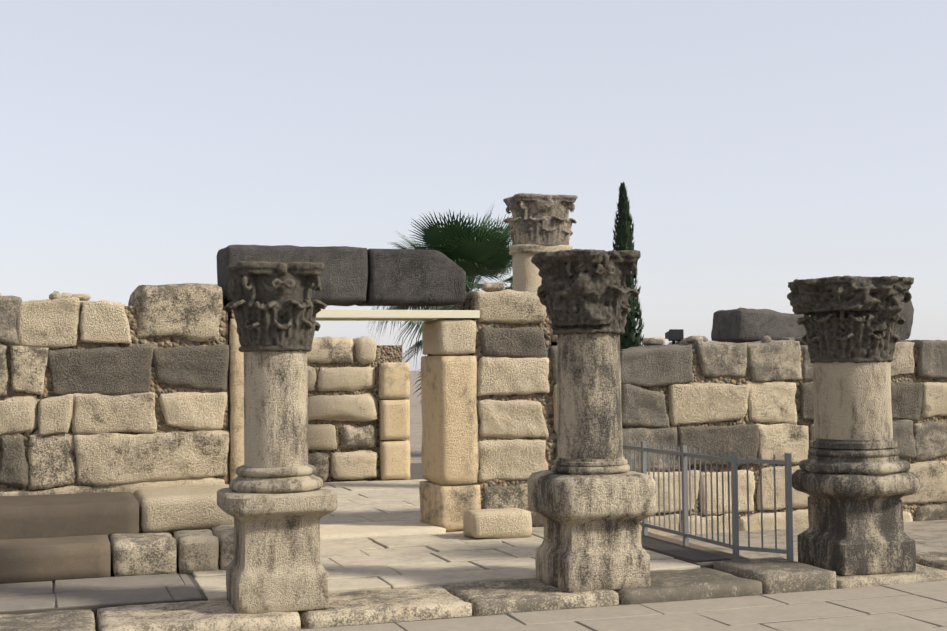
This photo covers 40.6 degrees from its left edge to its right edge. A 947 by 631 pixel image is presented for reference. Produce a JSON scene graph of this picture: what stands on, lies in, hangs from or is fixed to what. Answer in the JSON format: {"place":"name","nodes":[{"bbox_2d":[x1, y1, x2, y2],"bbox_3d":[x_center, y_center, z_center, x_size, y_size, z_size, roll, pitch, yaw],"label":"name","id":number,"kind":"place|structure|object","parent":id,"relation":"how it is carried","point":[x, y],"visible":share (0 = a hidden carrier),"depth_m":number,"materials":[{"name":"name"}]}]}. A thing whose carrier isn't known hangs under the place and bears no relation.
{"place":"outdoors","nodes":[
{"label":"outdoors","id":0,"kind":"place"},
{"bbox_2d":[128,283,222,341],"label":"stone block","id":1,"kind":"structure","parent":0,"point":[191,311],"depth_m":13.20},
{"bbox_2d":[346,463,422,489],"bbox_3d":[-1.961,2.674,19.222,24.000,0.105,9.600,0,-3,-19],"label":"court bed","id":2,"kind":"object","parent":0,"point":[415,470],"depth_m":22.54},
{"bbox_2d":[308,452,328,480],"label":"block wall","id":3,"kind":"structure","parent":2,"relation":"on","point":[319,461],"depth_m":20.32,"materials":[{"name":"stone"}]},
{"bbox_2d":[330,450,377,480],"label":"block wall","id":4,"kind":"structure","parent":2,"relation":"on","point":[358,465],"depth_m":20.52,"materials":[{"name":"stone"}]},
{"bbox_2d":[340,424,376,448],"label":"block wall","id":5,"kind":"structure","parent":4,"relation":"on","point":[356,436],"depth_m":20.59,"materials":[{"name":"stone"}]},
{"bbox_2d":[307,345,403,482],"bbox_3d":[-6.606,1.633,19.401,11.300,2.300,0.600,0,-3,-19],"label":"wall mortar","id":6,"kind":"object","parent":2,"relation":"on","point":[388,353],"visible":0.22,"depth_m":20.70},
{"bbox_2d":[308,424,336,449],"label":"block wall","id":7,"kind":"structure","parent":6,"relation":"attached to","point":[321,436],"depth_m":20.39,"materials":[{"name":"stone"}]},
{"bbox_2d":[308,393,377,421],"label":"block wall","id":8,"kind":"structure","parent":7,"relation":"on","point":[362,407],"depth_m":20.51,"materials":[{"name":"stone"}]},
{"bbox_2d":[307,336,353,363],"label":"block wall","id":9,"kind":"structure","parent":6,"relation":"attached to","point":[327,350],"depth_m":20.51,"materials":[{"name":"stone"}]},
{"bbox_2d":[317,366,374,391],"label":"block wall","id":10,"kind":"structure","parent":6,"relation":"attached to","point":[352,379],"depth_m":20.58,"materials":[{"name":"stone"}]},
{"bbox_2d":[353,336,376,364],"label":"block wall","id":11,"kind":"structure","parent":6,"relation":"attached to","point":[365,348],"depth_m":20.67,"materials":[{"name":"stone"}]},
{"bbox_2d":[380,440,409,479],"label":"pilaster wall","id":12,"kind":"structure","parent":2,"relation":"on","point":[394,459],"depth_m":20.68,"materials":[{"name":"stone"}]},
{"bbox_2d":[379,399,409,439],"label":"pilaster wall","id":13,"kind":"structure","parent":12,"relation":"on","point":[394,421],"depth_m":20.71,"materials":[{"name":"stone"}]},
{"bbox_2d":[379,362,409,398],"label":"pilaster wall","id":14,"kind":"structure","parent":13,"relation":"on","point":[394,380],"depth_m":20.73,"materials":[{"name":"stone"}]},
{"bbox_2d":[512,253,541,291],"bbox_3d":[0.838,0.773,18.980,0.502,3.625,0.502,0,-3,-19],"label":"column shaft","id":15,"kind":"object","parent":2,"relation":"on","point":[526,276],"visible":0.17,"depth_m":18.82,"materials":[{"name":"stone"}]},
{"bbox_2d":[509,244,572,254],"bbox_3d":[1.007,-0.974,19.117,0.960,0.120,0.595,0,-3,-19],"label":"column necking ring","id":16,"kind":"object","parent":15,"relation":"on","point":[526,248],"depth_m":18.82,"materials":[{"name":"stone"}]},
{"bbox_2d":[503,193,577,245],"bbox_3d":[1.008,-1.394,19.135,1.098,0.773,0.779,0,-3,-19],"label":"column capital","id":17,"kind":"object","parent":16,"relation":"on","point":[541,219],"visible":0.88,"depth_m":18.84,"materials":[{"name":"light limestone"}]},
{"bbox_2d":[320,479,537,531],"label":"court paving","id":18,"kind":"structure","parent":0,"point":[378,501],"depth_m":17.25,"materials":[{"name":"stone"}]},
{"bbox_2d":[0,0,946,370],"label":"sky","id":19,"kind":"structure","parent":0,"point":[757,147],"materials":[{"name":"blue"}]},
{"bbox_2d":[95,371,946,624],"bbox_3d":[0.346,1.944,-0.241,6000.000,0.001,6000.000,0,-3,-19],"label":"ground","id":20,"kind":"structure","parent":0,"point":[928,536],"depth_m":14.80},
{"bbox_2d":[0,609,95,630],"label":"stylobate","id":21,"kind":"object","parent":20,"relation":"on","point":[71,620],"visible":1,"depth_m":9.28,"materials":[{"name":"stone"}]},
{"bbox_2d":[0,306,227,490],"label":"wall mortar","id":22,"kind":"object","parent":20,"relation":"on","point":[168,341],"depth_m":13.11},
{"bbox_2d":[0,395,36,434],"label":"block wall","id":23,"kind":"structure","parent":22,"relation":"attached to","point":[18,414],"depth_m":12.65,"materials":[{"name":"stone"}]},
{"bbox_2d":[0,344,9,396],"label":"block wall","id":24,"kind":"structure","parent":23,"relation":"on","point":[4,382],"depth_m":12.63,"materials":[{"name":"stone"}]},
{"bbox_2d":[10,345,48,395],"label":"stone block","id":25,"kind":"structure","parent":22,"relation":"attached to","point":[28,366],"depth_m":12.68,"materials":[{"name":"stone"}]},
{"bbox_2d":[0,295,21,345],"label":"block wall","id":26,"kind":"structure","parent":25,"relation":"on","point":[10,308],"depth_m":12.66,"materials":[{"name":"stone"}]},
{"bbox_2d":[17,296,79,348],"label":"stone block","id":27,"kind":"structure","parent":22,"relation":"attached to","point":[51,323],"depth_m":12.79,"materials":[{"name":"stone"}]},
{"bbox_2d":[37,394,73,435],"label":"stone block","id":28,"kind":"structure","parent":22,"relation":"attached to","point":[55,413],"depth_m":12.74,"materials":[{"name":"stone"}]},
{"bbox_2d":[0,485,111,495],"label":"stone ledge","id":29,"kind":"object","parent":22,"relation":"attached to","point":[71,489],"depth_m":12.75,"materials":[{"name":"stone"}]},
{"bbox_2d":[0,434,28,488],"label":"block wall","id":30,"kind":"structure","parent":29,"relation":"on","point":[14,471],"depth_m":12.61,"materials":[{"name":"stone"}]},
{"bbox_2d":[28,433,76,489],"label":"block wall","id":31,"kind":"structure","parent":29,"relation":"on","point":[51,458],"depth_m":12.74,"materials":[{"name":"stone"}]},
{"bbox_2d":[47,344,153,395],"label":"stone block","id":32,"kind":"structure","parent":22,"relation":"attached to","point":[110,370],"depth_m":12.91,"materials":[{"name":"stone"}]},
{"bbox_2d":[79,300,131,343],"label":"stone block","id":33,"kind":"structure","parent":22,"relation":"attached to","point":[103,321],"depth_m":12.94,"materials":[{"name":"stone"}]},
{"bbox_2d":[71,392,156,434],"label":"stone block","id":34,"kind":"structure","parent":22,"relation":"attached to","point":[94,413],"depth_m":12.93,"materials":[{"name":"stone"}]},
{"bbox_2d":[73,430,229,486],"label":"block wall","id":35,"kind":"structure","parent":22,"relation":"attached to","point":[106,459],"depth_m":13.01,"materials":[{"name":"stone"}]},
{"bbox_2d":[159,392,226,429],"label":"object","id":36,"kind":"structure","parent":35,"relation":"on","point":[194,411],"depth_m":13.18,"materials":[{"name":"stone"}]},
{"bbox_2d":[152,344,229,391],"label":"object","id":37,"kind":"structure","parent":36,"relation":"on","point":[198,367],"depth_m":13.23,"materials":[{"name":"stone"}]},
{"bbox_2d":[109,477,224,537],"bbox_3d":[-3.193,2.035,13.267,1.225,0.754,0.482,0,-3,-19],"label":"stone ledge","id":38,"kind":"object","parent":22,"relation":"attached to","point":[132,487],"depth_m":13.07,"materials":[{"name":"stone"}]},
{"bbox_2d":[95,601,300,630],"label":"stylobate","id":39,"kind":"object","parent":20,"relation":"on","point":[202,616],"visible":0.88,"depth_m":9.38,"materials":[{"name":"stone"}]},
{"bbox_2d":[217,464,336,613],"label":"pedestal column","id":40,"kind":"structure","parent":39,"relation":"on","point":[277,514],"depth_m":9.58,"materials":[{"name":"stone"}]},
{"bbox_2d":[244,350,307,467],"bbox_3d":[-1.532,0.708,9.923,0.497,0.928,0.496,0,-3,-19],"label":"column shaft","id":41,"kind":"object","parent":40,"relation":"on","point":[275,409],"visible":0.94,"depth_m":9.71,"materials":[{"name":"stone"}]},
{"bbox_2d":[224,261,326,351],"bbox_3d":[-1.541,-0.055,9.953,0.771,0.686,0.772,0,-3,-19],"label":"column capital","id":42,"kind":"object","parent":41,"relation":"on","point":[272,306],"visible":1,"depth_m":9.70,"materials":[{"name":"stone"}]},
{"bbox_2d":[228,318,243,484],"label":"door jamb","id":43,"kind":"structure","parent":20,"relation":"on","point":[236,405],"depth_m":13.35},
{"bbox_2d":[316,310,479,318],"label":"lintel beam","id":44,"kind":"structure","parent":43,"relation":"on","point":[400,314],"depth_m":13.94,"materials":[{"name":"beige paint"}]},
{"bbox_2d":[216,244,367,305],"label":"lintel","id":45,"kind":"structure","parent":44,"relation":"on","point":[343,277],"depth_m":13.68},
{"bbox_2d":[356,249,465,305],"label":"lintel","id":46,"kind":"structure","parent":45,"relation":"attached to","point":[408,277],"depth_m":13.99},
{"bbox_2d":[0,541,712,619],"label":"aisle bed","id":47,"kind":"object","parent":20,"relation":"on","point":[93,608],"depth_m":9.92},
{"bbox_2d":[0,534,110,583],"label":"concrete bench","id":48,"kind":"object","parent":47,"relation":"on","point":[37,559],"visible":0.92,"depth_m":11.01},
{"bbox_2d":[0,492,138,540],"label":"concrete bench","id":49,"kind":"object","parent":48,"relation":"on","point":[61,515],"visible":0.58,"depth_m":11.72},
{"bbox_2d":[0,573,202,611],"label":"paving slab","id":50,"kind":"structure","parent":47,"relation":"on","point":[84,592],"depth_m":10.41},
{"bbox_2d":[110,533,176,576],"bbox_3d":[-2.987,2.155,11.534,0.572,0.346,0.693,0,-3,-19],"label":"bench stone","id":51,"kind":"object","parent":47,"relation":"on","point":[133,554],"visible":0.88,"depth_m":11.23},
{"bbox_2d":[134,484,233,532],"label":"stone block","id":52,"kind":"structure","parent":51,"relation":"on","point":[169,509],"depth_m":12.01,"materials":[{"name":"stone"}]},
{"bbox_2d":[192,527,699,600],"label":"paved floor","id":53,"kind":"structure","parent":47,"relation":"on","point":[357,564],"depth_m":11.79,"materials":[{"name":"stone"}]},
{"bbox_2d":[174,529,218,573],"bbox_3d":[-2.542,2.146,11.682,0.367,0.335,0.685,0,-3,-19],"label":"bench stone","id":54,"kind":"object","parent":53,"relation":"on","point":[197,550],"visible":0.88,"depth_m":11.38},
{"bbox_2d":[212,525,233,569],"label":"stone block","id":55,"kind":"structure","parent":53,"relation":"on","point":[224,534],"depth_m":11.46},
{"bbox_2d":[320,520,445,539],"bbox_3d":[-1.173,2.408,14.119,1.555,0.184,1.032,0,-3,-19],"label":"door threshold","id":56,"kind":"object","parent":53,"relation":"on","point":[368,529],"depth_m":13.87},
{"bbox_2d":[419,481,480,531],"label":"stone block","id":57,"kind":"structure","parent":53,"relation":"on","point":[444,506],"depth_m":14.07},
{"bbox_2d":[421,355,478,484],"bbox_3d":[-0.280,1.172,14.485,0.450,1.442,0.811,0,-3,-19],"label":"door jamb","id":58,"kind":"object","parent":57,"relation":"on","point":[449,451],"visible":1,"depth_m":14.13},
{"bbox_2d":[422,319,475,355],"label":"stone block","id":59,"kind":"structure","parent":58,"relation":"on","point":[448,337],"depth_m":14.18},
{"bbox_2d":[463,507,531,538],"bbox_3d":[0.253,2.205,13.563,0.665,0.299,0.416,0,-3,-19],"label":"loose block","id":60,"kind":"object","parent":53,"relation":"on","point":[514,522],"depth_m":13.39,"materials":[{"name":"stone"}]},
{"bbox_2d":[297,586,471,627],"bbox_3d":[-0.776,2.340,10.086,1.349,0.241,0.942,0,-3,-19],"label":"stylobate","id":61,"kind":"object","parent":20,"relation":"on","point":[362,607],"visible":0.75,"depth_m":9.79,"materials":[{"name":"stone"}]},
{"bbox_2d":[365,206,512,372],"bbox_3d":[-0.187,0.239,29.130,4.709,5.783,4.633,0,-3,-19],"label":"palm","id":62,"kind":"object","parent":20,"relation":"on","point":[479,252],"depth_m":28.29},
{"bbox_2d":[455,297,552,508],"bbox_3d":[0.344,1.309,14.684,0.920,3.000,0.700,0,-3,-19],"label":"wall mortar","id":63,"kind":"object","parent":20,"relation":"on","point":[544,400],"visible":0.07,"depth_m":14.41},
{"bbox_2d":[465,289,546,323],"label":"block wall","id":64,"kind":"structure","parent":63,"relation":"attached to","point":[510,306],"depth_m":14.34,"materials":[{"name":"stone"}]},
{"bbox_2d":[478,439,547,481],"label":"block wall","id":65,"kind":"structure","parent":63,"relation":"attached to","point":[518,459],"depth_m":14.30,"materials":[{"name":"stone"}]},
{"bbox_2d":[477,399,548,438],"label":"block wall","id":66,"kind":"structure","parent":65,"relation":"on","point":[515,419],"depth_m":14.31,"materials":[{"name":"stone"}]},
{"bbox_2d":[482,484,543,526],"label":"block wall","id":67,"kind":"structure","parent":63,"relation":"attached to","point":[501,497],"depth_m":14.28,"materials":[{"name":"stone"}]},
{"bbox_2d":[477,356,549,395],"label":"block wall","id":68,"kind":"structure","parent":63,"relation":"attached to","point":[507,376],"depth_m":14.30,"materials":[{"name":"stone"}]},
{"bbox_2d":[479,326,547,357],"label":"block wall","id":69,"kind":"structure","parent":63,"relation":"attached to","point":[523,342],"depth_m":14.33,"materials":[{"name":"stone"}]},
{"bbox_2d":[443,579,618,614],"bbox_3d":[0.454,2.346,10.502,1.257,0.244,0.939,0,-3,-19],"label":"stylobate","id":70,"kind":"object","parent":20,"relation":"on","point":[506,596],"visible":0.52,"depth_m":10.18,"materials":[{"name":"stone"}]},
{"bbox_2d":[287,580,946,630],"bbox_3d":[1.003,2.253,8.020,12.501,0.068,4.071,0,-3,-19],"label":"pavement","id":71,"kind":"structure","parent":20,"relation":"on","point":[746,613],"depth_m":9.73,"materials":[{"name":"stone"}]},
{"bbox_2d":[612,182,643,349],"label":"cypress tree","id":72,"kind":"object","parent":20,"relation":"on","point":[623,237],"visible":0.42,"depth_m":65.43,"materials":[{"name":"green plant"}]},
{"bbox_2d":[641,534,730,562],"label":"ramp","id":73,"kind":"structure","parent":20,"relation":"in","point":[687,553],"depth_m":12.26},
{"bbox_2d":[614,567,761,603],"bbox_3d":[1.663,2.346,10.900,1.295,0.237,0.953,0,-3,-19],"label":"stylobate","id":74,"kind":"object","parent":20,"relation":"on","point":[687,584],"visible":0.5,"depth_m":10.57,"materials":[{"name":"stone"}]},
{"bbox_2d":[528,456,656,592],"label":"pedestal column","id":75,"kind":"structure","parent":74,"relation":"on","point":[593,513],"depth_m":10.41,"materials":[{"name":"stone"}]},
{"bbox_2d":[557,332,622,458],"bbox_3d":[0.976,0.667,10.784,0.549,1.081,0.549,0,-3,-19],"label":"column shaft","id":76,"kind":"object","parent":75,"relation":"on","point":[589,417],"visible":0.94,"depth_m":10.55,"materials":[{"name":"stone"}]},
{"bbox_2d":[531,249,640,334],"bbox_3d":[0.917,-0.181,10.803,0.934,0.709,0.872,0,-3,-19],"label":"column capital","id":77,"kind":"object","parent":76,"relation":"on","point":[580,291],"visible":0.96,"depth_m":10.53,"materials":[{"name":"stone"}]},
{"bbox_2d":[641,530,749,559],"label":"pit edge kerb","id":78,"kind":"structure","parent":20,"relation":"on","point":[706,549],"depth_m":12.65,"materials":[{"name":"stone"}]},
{"bbox_2d":[622,440,793,560],"bbox_3d":[2.035,1.954,12.971,0.308,1.290,3.441,0,-3,-24],"label":"fence","id":79,"kind":"object","parent":78,"relation":"on","point":[734,546],"visible":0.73,"depth_m":12.18,"materials":[{"name":"metal"}]},
{"bbox_2d":[551,348,946,520],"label":"wall mortar","id":80,"kind":"object","parent":20,"relation":"on","point":[914,377],"visible":0.12,"depth_m":15.29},
{"bbox_2d":[621,384,669,427],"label":"block wall","id":81,"kind":"structure","parent":80,"relation":"attached to","point":[641,407],"depth_m":14.82,"materials":[{"name":"stone"}]},
{"bbox_2d":[622,426,680,471],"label":"block wall","id":82,"kind":"structure","parent":80,"relation":"attached to","point":[665,437],"depth_m":14.86,"materials":[{"name":"stone"}]},
{"bbox_2d":[620,344,692,387],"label":"block wall","id":83,"kind":"structure","parent":80,"relation":"attached to","point":[648,366],"depth_m":14.90,"materials":[{"name":"stone"}]},
{"bbox_2d":[641,514,678,535],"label":"block wall","id":84,"kind":"structure","parent":80,"relation":"attached to","point":[655,531],"depth_m":14.86,"materials":[{"name":"stone"}]},
{"bbox_2d":[647,470,699,512],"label":"block wall","id":85,"kind":"structure","parent":80,"relation":"attached to","point":[676,492],"depth_m":14.90,"materials":[{"name":"stone"}]},
{"bbox_2d":[668,339,746,377],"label":"block wall","id":86,"kind":"structure","parent":80,"relation":"attached to","point":[720,359],"depth_m":15.19,"materials":[{"name":"stone"}]},
{"bbox_2d":[677,424,758,465],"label":"block wall","id":87,"kind":"structure","parent":80,"relation":"attached to","point":[742,440],"depth_m":15.09,"materials":[{"name":"stone"}]},
{"bbox_2d":[668,383,749,425],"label":"block wall","id":88,"kind":"structure","parent":87,"relation":"on","point":[697,403],"depth_m":15.09,"materials":[{"name":"stone"}]},
{"bbox_2d":[711,307,810,342],"bbox_3d":[3.768,0.164,16.765,1.145,0.509,0.735,0,-3,-19],"label":"stone block","id":89,"kind":"object","parent":80,"relation":"on","point":[741,325],"depth_m":16.43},
{"bbox_2d":[745,340,802,381],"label":"block wall","id":90,"kind":"structure","parent":80,"relation":"attached to","point":[776,360],"depth_m":15.40,"materials":[{"name":"stone"}]},
{"bbox_2d":[739,509,808,530],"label":"block wall","id":91,"kind":"structure","parent":80,"relation":"attached to","point":[800,518],"depth_m":15.30,"materials":[{"name":"stone"}]},
{"bbox_2d":[755,423,808,466],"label":"block wall","id":92,"kind":"structure","parent":80,"relation":"attached to","point":[779,440],"depth_m":15.38,"materials":[{"name":"stone"}]},
{"bbox_2d":[746,381,796,424],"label":"block wall","id":93,"kind":"structure","parent":92,"relation":"on","point":[772,402],"depth_m":15.38,"materials":[{"name":"stone"}]},
{"bbox_2d":[756,465,808,509],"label":"block wall","id":94,"kind":"structure","parent":80,"relation":"attached to","point":[799,499],"depth_m":15.34,"materials":[{"name":"stone"}]},
{"bbox_2d":[800,345,812,379],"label":"block wall","id":95,"kind":"structure","parent":80,"relation":"attached to","point":[807,369],"depth_m":15.57,"materials":[{"name":"stone"}]},
{"bbox_2d":[809,423,813,456],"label":"block wall","id":96,"kind":"structure","parent":80,"relation":"attached to","point":[811,431],"depth_m":15.53,"materials":[{"name":"stone"}]},
{"bbox_2d":[799,381,813,420],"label":"block wall","id":97,"kind":"structure","parent":96,"relation":"on","point":[806,401],"depth_m":15.50,"materials":[{"name":"stone"}]},
{"bbox_2d":[891,341,914,375],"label":"block wall","id":98,"kind":"structure","parent":80,"relation":"attached to","point":[902,362],"depth_m":15.98,"materials":[{"name":"stone"}]},
{"bbox_2d":[892,419,915,459],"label":"block wall","id":99,"kind":"structure","parent":80,"relation":"attached to","point":[903,436],"depth_m":15.91,"materials":[{"name":"stone"}]},
{"bbox_2d":[891,381,923,420],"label":"block wall","id":100,"kind":"structure","parent":80,"relation":"attached to","point":[906,399],"depth_m":16.00,"materials":[{"name":"stone"}]},
{"bbox_2d":[900,460,946,503],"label":"block wall","id":101,"kind":"structure","parent":80,"relation":"attached to","point":[931,476],"depth_m":16.05,"materials":[{"name":"stone"}]},
{"bbox_2d":[913,421,946,460],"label":"block wall","id":102,"kind":"structure","parent":80,"relation":"attached to","point":[930,437],"depth_m":16.07,"materials":[{"name":"stone"}]},
{"bbox_2d":[915,503,946,520],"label":"block wall","id":103,"kind":"structure","parent":80,"relation":"attached to","point":[931,512],"depth_m":16.02,"materials":[{"name":"stone"}]},
{"bbox_2d":[922,382,946,417],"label":"block wall","id":104,"kind":"structure","parent":80,"relation":"attached to","point":[934,400],"depth_m":16.11,"materials":[{"name":"stone"}]},
{"bbox_2d":[901,340,946,378],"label":"block wall","id":105,"kind":"structure","parent":104,"relation":"on","point":[932,360],"depth_m":16.11,"materials":[{"name":"stone"}]},
{"bbox_2d":[713,557,835,593],"bbox_3d":[2.628,2.324,11.205,0.726,0.295,0.914,0,-3,-19],"label":"stylobate","id":106,"kind":"object","parent":20,"relation":"on","point":[775,575],"visible":0.54,"depth_m":10.88,"materials":[{"name":"stone"}]},
{"bbox_2d":[836,563,946,587],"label":"stylobate","id":107,"kind":"object","parent":20,"relation":"on","point":[921,573],"visible":0.17,"depth_m":11.10,"materials":[{"name":"stone"}]},
{"bbox_2d":[792,437,919,575],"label":"pedestal column","id":108,"kind":"structure","parent":107,"relation":"on","point":[855,490],"depth_m":11.24,"materials":[{"name":"stone"}]},
{"bbox_2d":[813,361,892,439],"bbox_3d":[3.442,0.758,11.609,0.691,0.735,0.695,0,-3,-19],"label":"column shaft","id":109,"kind":"object","parent":108,"relation":"on","point":[852,400],"visible":0.98,"depth_m":11.31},
{"bbox_2d":[787,275,913,363],"bbox_3d":[3.376,0.051,11.632,1.075,0.777,1.151,0,-3,-19],"label":"column capital","id":110,"kind":"object","parent":109,"relation":"on","point":[856,319],"visible":1,"depth_m":11.29,"materials":[{"name":"stone"}]},
{"bbox_2d":[916,551,946,570],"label":"stone slab","id":111,"kind":"structure","parent":20,"relation":"on","point":[935,559],"depth_m":11.83,"materials":[{"name":"stone"}]},
{"bbox_3d":[3.001,3.125,15.278,0.777,0.550,0.471,0,-3,-19],"label":"wall block","id":112,"kind":"object","parent":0,"visible":0},
{"bbox_2d":[681,513,731,533],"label":"block wall","id":113,"kind":"structure","parent":112,"relation":"on","point":[726,524],"depth_m":15.05,"materials":[{"name":"stone"}]},
{"bbox_2d":[699,470,754,514],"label":"block wall","id":114,"kind":"structure","parent":113,"relation":"on","point":[742,490],"depth_m":15.12,"materials":[{"name":"stone"}]},
{"bbox_3d":[5.003,0.274,17.495,1.508,0.282,0.532,0,-3,-19],"label":"loose slab","id":115,"kind":"object","parent":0,"visible":0},
{"bbox_2d":[895,300,913,339],"bbox_3d":[5.721,0.028,18.081,0.805,0.832,0.758,0,-3,-19],"label":"stone block","id":116,"kind":"object","parent":115,"relation":"on","point":[906,313],"depth_m":17.80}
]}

